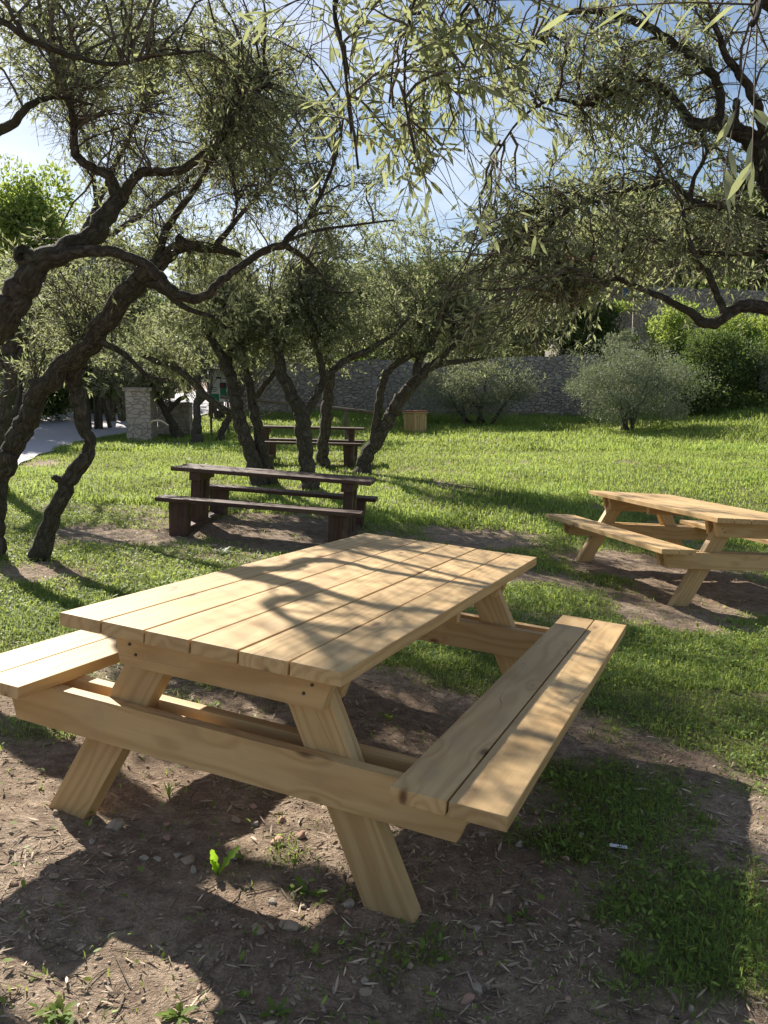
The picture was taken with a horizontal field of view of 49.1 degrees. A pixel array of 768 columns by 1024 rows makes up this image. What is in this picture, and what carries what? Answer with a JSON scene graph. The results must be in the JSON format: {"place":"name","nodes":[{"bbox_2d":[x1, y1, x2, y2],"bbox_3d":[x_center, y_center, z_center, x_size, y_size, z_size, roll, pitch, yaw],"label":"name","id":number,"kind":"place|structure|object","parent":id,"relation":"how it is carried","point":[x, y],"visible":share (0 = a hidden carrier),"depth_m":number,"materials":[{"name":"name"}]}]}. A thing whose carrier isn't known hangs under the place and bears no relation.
{"place":"outdoors","nodes":[
{"label":"outdoors","id":0,"kind":"place"},
{"bbox_2d":[11,389,229,464],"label":"road","id":1,"kind":"structure","parent":0,"point":[51,432],"depth_m":25.66,"materials":[{"name":"asphalt"}]},
{"bbox_2d":[0,383,767,1023],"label":"ground","id":2,"kind":"structure","parent":0,"point":[156,971],"depth_m":2.74,"materials":[{"name":"soil"}]},
{"bbox_2d":[9,882,18,886],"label":"stone","id":3,"kind":"object","parent":2,"relation":"on","point":[14,883],"visible":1,"depth_m":2.43,"materials":[{"name":"stone"}]},
{"bbox_2d":[0,267,62,426],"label":"tree","id":4,"kind":"object","parent":2,"relation":"on","point":[17,404],"visible":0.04,"depth_m":23.89,"materials":[{"name":"green plant"}]},
{"bbox_2d":[0,154,88,371],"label":"tree","id":5,"kind":"object","parent":2,"relation":"on","point":[26,205],"visible":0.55,"depth_m":31.95,"materials":[{"name":"green plant"}]},
{"bbox_2d":[0,374,90,419],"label":"tree","id":6,"kind":"object","parent":2,"relation":"on","point":[60,404],"visible":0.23,"depth_m":29.28,"materials":[{"name":"green plant"}]},
{"bbox_2d":[49,873,58,878],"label":"stone","id":7,"kind":"object","parent":2,"relation":"on","point":[55,875],"visible":1,"depth_m":2.48,"materials":[{"name":"stone"}]},
{"bbox_2d":[32,995,77,1023],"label":"weed","id":8,"kind":"object","parent":2,"relation":"on","point":[67,1018],"visible":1,"depth_m":1.95,"materials":[{"name":"green plant"}]},
{"bbox_2d":[38,306,142,428],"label":"tree","id":9,"kind":"object","parent":2,"relation":"on","point":[98,416],"visible":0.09,"depth_m":26.58,"materials":[{"name":"green plant"}]},
{"bbox_2d":[89,838,94,844],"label":"stone","id":10,"kind":"object","parent":2,"relation":"on","point":[91,841],"visible":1,"depth_m":2.69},
{"bbox_2d":[28,308,181,393],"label":"tree","id":11,"kind":"object","parent":2,"relation":"on","point":[150,326],"depth_m":37.17,"materials":[{"name":"green plant"}]},
{"bbox_2d":[40,204,181,420],"bbox_3d":[-9.483,-7.088,29.126,5.477,8.067,4.070,0,7,0],"label":"tree","id":12,"kind":"object","parent":2,"relation":"on","point":[111,408],"visible":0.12,"depth_m":28.75,"materials":[{"name":"green plant"}]},
{"bbox_2d":[105,818,124,831],"bbox_3d":[-0.897,1.046,2.809,0.059,0.045,0.046,-7,10,-44],"label":"stone","id":13,"kind":"object","parent":2,"relation":"on","point":[116,824],"visible":1,"depth_m":2.80,"materials":[{"name":"stone"}]},
{"bbox_2d":[49,332,192,438],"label":"olive tree","id":14,"kind":"object","parent":2,"relation":"on","point":[175,431],"visible":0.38,"depth_m":23.25,"materials":[{"name":"green plant"}]},
{"bbox_2d":[120,850,127,854],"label":"stone","id":15,"kind":"object","parent":2,"relation":"on","point":[123,852],"visible":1,"depth_m":2.65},
{"bbox_2d":[89,372,171,412],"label":"tree","id":16,"kind":"object","parent":2,"relation":"on","point":[91,402],"visible":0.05,"depth_m":31.83,"materials":[{"name":"green plant"}]},
{"bbox_2d":[122,387,158,440],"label":"stone pillar","id":17,"kind":"structure","parent":2,"relation":"on","point":[141,408],"depth_m":22.53,"materials":[{"name":"stone"}]},
{"bbox_2d":[139,854,148,859],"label":"stone","id":18,"kind":"object","parent":2,"relation":"on","point":[143,857],"visible":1,"depth_m":2.62,"materials":[{"name":"stone"}]},
{"bbox_2d":[153,856,161,861],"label":"stone","id":19,"kind":"object","parent":2,"relation":"on","point":[157,858],"visible":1,"depth_m":2.62,"materials":[{"name":"stone"}]},
{"bbox_2d":[151,420,168,425],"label":"fallen branch","id":20,"kind":"object","parent":2,"relation":"on","point":[152,421],"visible":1,"depth_m":21.67,"materials":[{"name":"wood"}]},
{"bbox_2d":[163,835,169,840],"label":"stone","id":21,"kind":"object","parent":2,"relation":"on","point":[166,837],"visible":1,"depth_m":2.75,"materials":[{"name":"stone"}]},
{"bbox_2d":[0,0,336,446],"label":"olive tree","id":22,"kind":"object","parent":2,"relation":"on","point":[9,347],"visible":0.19,"depth_m":11.05,"materials":[{"name":"green plant"}]},
{"bbox_2d":[0,0,341,561],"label":"olive tree","id":23,"kind":"object","parent":2,"relation":"on","point":[71,364],"visible":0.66,"depth_m":6.60,"materials":[{"name":"green plant"}]},
{"bbox_2d":[164,782,183,796],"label":"grass tuft","id":24,"kind":"object","parent":2,"relation":"on","point":[169,790],"visible":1,"depth_m":3.06,"materials":[{"name":"green plant"}]},
{"bbox_2d":[157,401,192,434],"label":"wall","id":25,"kind":"structure","parent":2,"relation":"on","point":[181,413],"depth_m":24.16,"materials":[{"name":"stone"}]},
{"bbox_2d":[164,388,174,404],"bbox_3d":[-6.094,-3.203,23.905,0.300,0.650,0.055,0,7,0],"label":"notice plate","id":26,"kind":"object","parent":25,"relation":"attached to","point":[170,397],"visible":0.35,"depth_m":23.87,"materials":[{"name":"white"}]},
{"bbox_2d":[153,1001,197,1023],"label":"weed","id":27,"kind":"object","parent":2,"relation":"on","point":[170,1013],"visible":1,"depth_m":1.97,"materials":[{"name":"green plant"}]},
{"bbox_2d":[128,305,246,443],"bbox_3d":[-5.269,-3.462,22.796,3.333,4.394,3.459,0,7,0],"label":"olive tree","id":28,"kind":"object","parent":2,"relation":"on","point":[196,430],"visible":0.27,"depth_m":22.01,"materials":[{"name":"green plant"}]},
{"bbox_2d":[180,854,194,864],"bbox_3d":[-0.613,1.089,2.631,0.045,0.027,0.035,-6,9,-38],"label":"stone","id":29,"kind":"object","parent":2,"relation":"on","point":[188,859],"visible":1,"depth_m":2.62,"materials":[{"name":"stone"}]},
{"bbox_2d":[190,865,196,873],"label":"stone","id":30,"kind":"object","parent":2,"relation":"on","point":[193,870],"visible":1,"depth_m":2.57,"materials":[{"name":"stone"}]},
{"bbox_2d":[0,0,399,345],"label":"olive tree","id":31,"kind":"object","parent":2,"relation":"on","point":[237,86],"visible":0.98,"depth_m":5.20,"materials":[{"name":"green plant"}]},
{"bbox_2d":[112,206,313,486],"bbox_3d":[-2.480,-2.161,12.869,2.973,4.599,2.960,6,10,41],"label":"olive tree","id":32,"kind":"object","parent":2,"relation":"on","point":[255,453],"visible":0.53,"depth_m":12.38,"materials":[{"name":"green plant"}]},
{"bbox_2d":[154,231,274,417],"bbox_3d":[-5.999,-6.687,30.276,4.362,6.792,4.143,0,7,0],"label":"tree","id":33,"kind":"object","parent":2,"relation":"on","point":[217,414],"visible":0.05,"depth_m":30.06,"materials":[{"name":"green plant"}]},
{"bbox_2d":[208,369,229,435],"bbox_3d":[-4.674,-2.980,23.814,0.650,2.124,0.180,0,7,0],"label":"information board","id":34,"kind":"object","parent":2,"relation":"on","point":[217,392],"visible":0.54,"depth_m":23.74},
{"bbox_2d":[213,546,233,553],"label":"weed","id":35,"kind":"object","parent":2,"relation":"on","point":[223,550],"visible":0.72,"depth_m":7.75,"materials":[{"name":"green plant"}]},
{"bbox_2d":[209,846,240,875],"bbox_3d":[-0.486,1.072,2.571,0.090,0.084,0.051,0,7,0],"label":"seedling","id":36,"kind":"object","parent":2,"relation":"on","point":[213,858],"visible":1,"depth_m":2.56,"materials":[{"name":"green plant"}]},
{"bbox_2d":[225,850,236,859],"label":"stone","id":37,"kind":"object","parent":2,"relation":"on","point":[227,853],"visible":0.52,"depth_m":2.67,"materials":[{"name":"stone"}]},
{"bbox_2d":[231,815,239,822],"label":"stone","id":38,"kind":"object","parent":2,"relation":"on","point":[235,819],"visible":1,"depth_m":2.91,"materials":[{"name":"stone"}]},
{"bbox_2d":[236,989,252,1000],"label":"weed","id":39,"kind":"object","parent":2,"relation":"on","point":[244,994],"visible":1,"depth_m":2.04,"materials":[{"name":"green plant"}]},
{"bbox_2d":[251,821,258,826],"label":"stone","id":40,"kind":"object","parent":2,"relation":"on","point":[255,823],"visible":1,"depth_m":2.91,"materials":[{"name":"stone"}]},
{"bbox_2d":[191,330,323,440],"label":"olive tree","id":41,"kind":"object","parent":2,"relation":"on","point":[224,424],"visible":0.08,"depth_m":22.84,"materials":[{"name":"green plant"}]},
{"bbox_2d":[251,922,264,935],"bbox_3d":[-0.349,1.148,2.309,0.046,0.024,0.030,3,8,26],"label":"stone","id":42,"kind":"object","parent":2,"relation":"on","point":[260,930],"visible":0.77,"depth_m":2.31,"materials":[{"name":"stone"}]},
{"bbox_2d":[155,463,377,542],"bbox_3d":[-1.202,-0.077,9.180,2.154,0.720,1.607,5,8,5],"label":"picnic table","id":43,"kind":"object","parent":2,"relation":"on","point":[205,502],"visible":0.82,"depth_m":8.89,"materials":[{"name":"wood"}]},
{"bbox_2d":[268,898,276,904],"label":"stone","id":44,"kind":"object","parent":2,"relation":"on","point":[271,901],"visible":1,"depth_m":2.44,"materials":[{"name":"stone"}]},
{"bbox_2d":[258,996,293,1017],"bbox_3d":[-0.256,1.186,1.996,0.082,0.036,0.060,0,7,0],"label":"weed","id":45,"kind":"object","parent":2,"relation":"on","point":[271,1003],"visible":1,"depth_m":2.00,"materials":[{"name":"green plant"}]},
{"bbox_2d":[270,835,282,844],"bbox_3d":[-0.356,1.091,2.784,0.040,0.024,0.041,6,10,42],"label":"stone","id":46,"kind":"object","parent":2,"relation":"on","point":[276,839],"visible":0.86,"depth_m":2.78,"materials":[{"name":"stone"}]},
{"bbox_2d":[278,817,285,822],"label":"stone","id":47,"kind":"object","parent":2,"relation":"on","point":[282,819],"visible":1,"depth_m":2.94,"materials":[{"name":"stone"}]},
{"bbox_2d":[278,919,298,930],"bbox_3d":[-0.264,1.149,2.331,0.065,0.031,0.038,3,8,19],"label":"stone","id":48,"kind":"object","parent":2,"relation":"on","point":[290,925],"visible":0.97,"depth_m":2.32,"materials":[{"name":"stone"}]},
{"bbox_2d":[220,395,373,439],"bbox_3d":[-2.258,-2.364,21.878,3.994,1.343,0.128,0,7,0],"label":"wooden railing","id":49,"kind":"object","parent":2,"relation":"on","point":[346,410],"visible":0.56,"depth_m":21.80,"materials":[{"name":"wood"}]},
{"bbox_2d":[294,994,300,1000],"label":"stone","id":50,"kind":"object","parent":2,"relation":"on","point":[297,996],"visible":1,"depth_m":2.05,"materials":[{"name":"stone"}]},
{"bbox_2d":[295,830,304,838],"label":"stone","id":51,"kind":"object","parent":2,"relation":"on","point":[300,834],"visible":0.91,"depth_m":2.82,"materials":[{"name":"stone"}]},
{"bbox_2d":[285,875,327,896],"bbox_3d":[-0.233,1.132,2.501,0.122,0.044,0.074,5,9,35],"label":"weed","id":52,"kind":"object","parent":2,"relation":"on","point":[302,890],"visible":0.98,"depth_m":2.51,"materials":[{"name":"green plant"}]},
{"bbox_2d":[250,425,364,466],"bbox_3d":[-1.460,-1.282,16.166,2.154,0.720,1.607,1,7,1],"label":"picnic table","id":53,"kind":"object","parent":2,"relation":"on","point":[350,449],"visible":0.65,"depth_m":15.85,"materials":[{"name":"wood"}]},
{"bbox_2d":[249,251,366,357],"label":"tree","id":54,"kind":"object","parent":2,"relation":"on","point":[278,273],"visible":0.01,"depth_m":31.80,"materials":[{"name":"green plant"}]},
{"bbox_2d":[0,533,625,922],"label":"picnic table","id":55,"kind":"object","parent":2,"relation":"on","point":[308,635],"visible":0.97,"depth_m":2.66,"materials":[{"name":"wood"}]},
{"bbox_2d":[217,145,434,489],"bbox_3d":[-0.920,-2.638,12.552,3.506,5.705,2.722,-4,8,-28],"label":"olive tree","id":56,"kind":"object","parent":2,"relation":"on","point":[318,310],"visible":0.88,"depth_m":12.03,"materials":[{"name":"green plant"}]},
{"bbox_2d":[341,898,354,907],"bbox_3d":[-0.106,1.149,2.472,0.042,0.020,0.041,0,7,-3],"label":"stone","id":57,"kind":"object","parent":2,"relation":"on","point":[349,902],"visible":1,"depth_m":2.46,"materials":[{"name":"stone"}]},
{"bbox_2d":[293,278,409,468],"bbox_3d":[-0.421,-2.301,15.061,2.378,4.176,2.023,0,7,0],"label":"olive tree","id":58,"kind":"object","parent":2,"relation":"on","point":[322,458],"visible":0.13,"depth_m":14.82,"materials":[{"name":"green plant"}]},
{"bbox_2d":[361,977,368,983],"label":"stone","id":59,"kind":"object","parent":2,"relation":"on","point":[364,980],"visible":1,"depth_m":2.13,"materials":[{"name":"stone"}]},
{"bbox_2d":[359,987,372,995],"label":"stone","id":60,"kind":"object","parent":2,"relation":"on","point":[365,991],"visible":1,"depth_m":2.09,"materials":[{"name":"stone"}]},
{"bbox_2d":[305,235,454,361],"bbox_3d":[-0.068,-7.821,34.069,6.943,7.354,6.346,-5,9,-37],"label":"tree","id":61,"kind":"object","parent":2,"relation":"on","point":[359,293],"visible":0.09,"depth_m":33.36,"materials":[{"name":"green plant"}]},
{"bbox_2d":[0,383,767,1023],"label":"grass","id":62,"kind":"structure","parent":2,"relation":"on","point":[748,433],"depth_m":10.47,"materials":[{"name":"plant"}]},
{"bbox_2d":[0,522,767,1023],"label":"leaf litter","id":63,"kind":"object","parent":2,"relation":"on","point":[394,924],"visible":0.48,"depth_m":2.44,"materials":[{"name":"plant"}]},
{"bbox_2d":[376,711,397,720],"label":"weed","id":64,"kind":"object","parent":2,"relation":"on","point":[388,716],"visible":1,"depth_m":3.94,"materials":[{"name":"green plant"}]},
{"bbox_2d":[407,962,412,969],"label":"stone","id":65,"kind":"object","parent":2,"relation":"on","point":[410,966],"visible":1,"depth_m":2.19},
{"bbox_2d":[402,410,427,433],"bbox_3d":[0.945,-2.702,25.361,0.560,0.728,0.560,-6,9,-40],"label":"waste bin","id":66,"kind":"object","parent":2,"relation":"on","point":[415,421],"visible":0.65,"depth_m":25.18,"materials":[{"name":"wood"}]},
{"bbox_2d":[235,354,596,417],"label":"dry stone wall","id":67,"kind":"structure","parent":2,"relation":"on","point":[358,390],"depth_m":31.82,"materials":[{"name":"stone"}]},
{"bbox_2d":[337,206,550,474],"bbox_3d":[0.945,-2.724,14.682,3.718,5.187,2.711,0,7,0],"label":"olive tree","id":68,"kind":"object","parent":2,"relation":"on","point":[379,431],"visible":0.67,"depth_m":14.15,"materials":[{"name":"green plant"}]},
{"bbox_2d":[461,992,474,1003],"bbox_3d":[0.207,1.215,2.094,0.043,0.026,0.024,-5,9,-37],"label":"stone","id":69,"kind":"object","parent":2,"relation":"on","point":[468,998],"visible":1,"depth_m":2.09,"materials":[{"name":"stone"}]},
{"bbox_2d":[386,354,558,425],"bbox_3d":[2.574,-4.147,28.334,6.050,2.775,3.711,-2,7,-12],"label":"olive bush","id":70,"kind":"object","parent":2,"relation":"on","point":[463,376],"visible":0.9,"depth_m":27.93,"materials":[{"name":"green plant"}]},
{"bbox_2d":[472,925,480,931],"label":"stone","id":71,"kind":"object","parent":2,"relation":"on","point":[476,927],"visible":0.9,"depth_m":2.38,"materials":[{"name":"stone"}]},
{"bbox_2d":[471,982,482,994],"bbox_3d":[0.238,1.210,2.135,0.028,0.019,0.037,-4,8,-29],"label":"stone","id":72,"kind":"object","parent":2,"relation":"on","point":[477,987],"visible":1,"depth_m":2.13,"materials":[{"name":"stone"}]},
{"bbox_2d":[479,831,485,836],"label":"stone","id":73,"kind":"object","parent":2,"relation":"on","point":[481,833],"visible":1,"depth_m":2.94,"materials":[{"name":"stone"}]},
{"bbox_2d":[421,250,566,360],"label":"tree","id":74,"kind":"object","parent":2,"relation":"on","point":[531,348],"visible":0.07,"depth_m":34.65,"materials":[{"name":"green plant"}]},
{"bbox_2d":[224,0,767,275],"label":"olive tree","id":75,"kind":"object","parent":2,"relation":"on","point":[440,44],"visible":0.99,"depth_m":2.19,"materials":[{"name":"green plant"}]},
{"bbox_2d":[514,840,522,846],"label":"stone","id":76,"kind":"object","parent":2,"relation":"on","point":[518,843],"visible":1,"depth_m":2.89,"materials":[{"name":"stone"}]},
{"bbox_2d":[512,907,536,922],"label":"weed","id":77,"kind":"object","parent":2,"relation":"on","point":[522,914],"visible":1,"depth_m":2.47,"materials":[{"name":"green plant"}]},
{"bbox_2d":[332,0,767,381],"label":"olive tree","id":78,"kind":"object","parent":2,"relation":"on","point":[603,88],"visible":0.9,"depth_m":4.01,"materials":[{"name":"green plant"}]},
{"bbox_2d":[561,855,569,860],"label":"stone","id":79,"kind":"object","parent":2,"relation":"on","point":[564,856],"visible":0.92,"depth_m":2.81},
{"bbox_2d":[575,921,580,928],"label":"stone","id":80,"kind":"object","parent":2,"relation":"on","point":[577,923],"visible":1,"depth_m":2.44,"materials":[{"name":"stone"}]},
{"bbox_2d":[538,292,644,403],"bbox_3d":[8.262,-6.625,33.375,3.923,4.875,4.259,3,8,22],"label":"ivy hedge","id":81,"kind":"object","parent":2,"relation":"on","point":[604,322],"visible":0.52,"depth_m":32.65,"materials":[{"name":"green plant"}]},
{"bbox_2d":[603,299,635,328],"bbox_3d":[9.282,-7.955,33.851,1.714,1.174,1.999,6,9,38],"label":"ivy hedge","id":82,"kind":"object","parent":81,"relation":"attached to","point":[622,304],"visible":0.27,"depth_m":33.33,"materials":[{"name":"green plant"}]},
{"bbox_2d":[545,257,647,381],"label":"stone house","id":83,"kind":"structure","parent":2,"relation":"on","point":[627,316],"depth_m":43.06,"materials":[{"name":"stone"}]},
{"bbox_2d":[622,288,629,298],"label":"window","id":84,"kind":"structure","parent":83,"relation":"in","point":[625,289],"depth_m":42.86,"materials":[{"name":"blue glass"}]},
{"bbox_2d":[599,327,636,415],"bbox_3d":[8.247,-4.899,29.554,1.315,3.190,1.143,0,7,0],"label":"silver shrub","id":85,"kind":"object","parent":2,"relation":"on","point":[622,334],"visible":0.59,"depth_m":29.33,"materials":[{"name":"green plant"}]},
{"bbox_2d":[610,843,626,848],"bbox_3d":[0.810,1.152,2.897,0.060,0.007,0.016,8,17,13],"label":"wrapper","id":86,"kind":"object","parent":2,"relation":"on","point":[616,845],"visible":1,"depth_m":2.90,"materials":[{"name":"plastic"}]},
{"bbox_2d":[561,332,722,430],"bbox_3d":[7.707,-3.886,25.638,5.111,3.159,4.364,0,7,0],"label":"olive bush","id":87,"kind":"object","parent":2,"relation":"on","point":[618,400],"visible":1,"depth_m":25.32,"materials":[{"name":"green plant"}]},
{"bbox_2d":[546,490,767,605],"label":"picnic table","id":88,"kind":"object","parent":2,"relation":"on","point":[718,527],"visible":0.95,"depth_m":7.42,"materials":[{"name":"wood"}]},
{"bbox_2d":[638,289,701,365],"bbox_3d":[10.850,-6.168,31.387,2.692,4.096,2.702,0,7,0],"label":"leafy bush","id":89,"kind":"object","parent":2,"relation":"on","point":[673,326],"visible":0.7,"depth_m":30.86,"materials":[{"name":"green plant"}]},
{"bbox_2d":[610,199,762,296],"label":"tree","id":90,"kind":"object","parent":2,"relation":"on","point":[678,278],"visible":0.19,"depth_m":39.65,"materials":[{"name":"green plant"}]},
{"bbox_2d":[688,1004,693,1011],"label":"stone","id":91,"kind":"object","parent":2,"relation":"on","point":[690,1008],"visible":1,"depth_m":2.11,"materials":[{"name":"stone"}]},
{"bbox_2d":[630,287,767,387],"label":"terrace wall","id":92,"kind":"structure","parent":2,"relation":"on","point":[646,308],"depth_m":36.27,"materials":[{"name":"stone"}]},
{"bbox_2d":[647,324,767,415],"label":"leafy bush","id":93,"kind":"object","parent":2,"relation":"on","point":[737,370],"visible":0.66,"depth_m":27.91,"materials":[{"name":"green plant"}]},
{"bbox_2d":[691,303,767,392],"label":"leafy bush","id":94,"kind":"object","parent":2,"relation":"on","point":[747,329],"visible":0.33,"depth_m":30.93,"materials":[{"name":"green plant"}]},
{"bbox_2d":[701,184,767,289],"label":"tree","id":95,"kind":"object","parent":2,"relation":"on","point":[764,256],"visible":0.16,"depth_m":41.04,"materials":[{"name":"green plant"}]},
{"bbox_2d":[730,723,749,736],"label":"weed","id":96,"kind":"object","parent":2,"relation":"on","point":[739,730],"visible":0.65,"depth_m":4.12,"materials":[{"name":"green plant"}]},
{"bbox_2d":[741,341,767,396],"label":"olive bush","id":97,"kind":"object","parent":2,"relation":"on","point":[763,379],"visible":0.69,"depth_m":27.44,"materials":[{"name":"green plant"}]},
{"bbox_2d":[752,299,767,341],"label":"leafy bush","id":98,"kind":"object","parent":2,"relation":"on","point":[760,324],"visible":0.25,"depth_m":32.10,"materials":[{"name":"green plant"}]},
{"bbox_2d":[0,0,767,346],"label":"sky","id":99,"kind":"structure","parent":0,"point":[22,141],"materials":[{"name":"blue"}]},
{"bbox_2d":[26,279,767,381],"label":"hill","id":100,"kind":"structure","parent":0,"point":[378,357],"depth_m":67.01,"materials":[{"name":"plant"}]},
{"bbox_2d":[333,341,412,361],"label":"tree","id":101,"kind":"object","parent":100,"relation":"on","point":[376,356],"visible":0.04,"depth_m":50.74,"materials":[{"name":"green plant"}]},
{"bbox_2d":[409,324,443,362],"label":"tree","id":102,"kind":"object","parent":100,"relation":"on","point":[411,359],"depth_m":63.23,"materials":[{"name":"green plant"}]},
{"bbox_2d":[420,253,458,265],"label":"tree","id":103,"kind":"object","parent":100,"relation":"on","point":[451,257],"visible":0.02,"depth_m":101.64,"materials":[{"name":"green plant"}]},
{"bbox_2d":[513,199,658,283],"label":"tree","id":104,"kind":"object","parent":100,"relation":"on","point":[579,237],"visible":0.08,"depth_m":44.25,"materials":[{"name":"green plant"}]},
{"bbox_2d":[621,185,667,217],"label":"tree","id":105,"kind":"object","parent":100,"relation":"on","point":[641,193],"visible":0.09,"depth_m":85.59,"materials":[{"name":"green plant"}]},
{"bbox_2d":[637,178,681,209],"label":"tree","id":106,"kind":"object","parent":100,"relation":"on","point":[664,193],"visible":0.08,"depth_m":86.71,"materials":[{"name":"green plant"}]},
{"bbox_2d":[667,270,767,290],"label":"tree","id":107,"kind":"object","parent":100,"relation":"on","point":[703,286],"visible":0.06,"depth_m":54.28,"materials":[{"name":"green plant"}]},
{"bbox_2d":[725,275,767,289],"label":"tree","id":108,"kind":"object","parent":100,"relation":"on","point":[741,285],"visible":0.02,"depth_m":63.98,"materials":[{"name":"green plant"}]}
]}

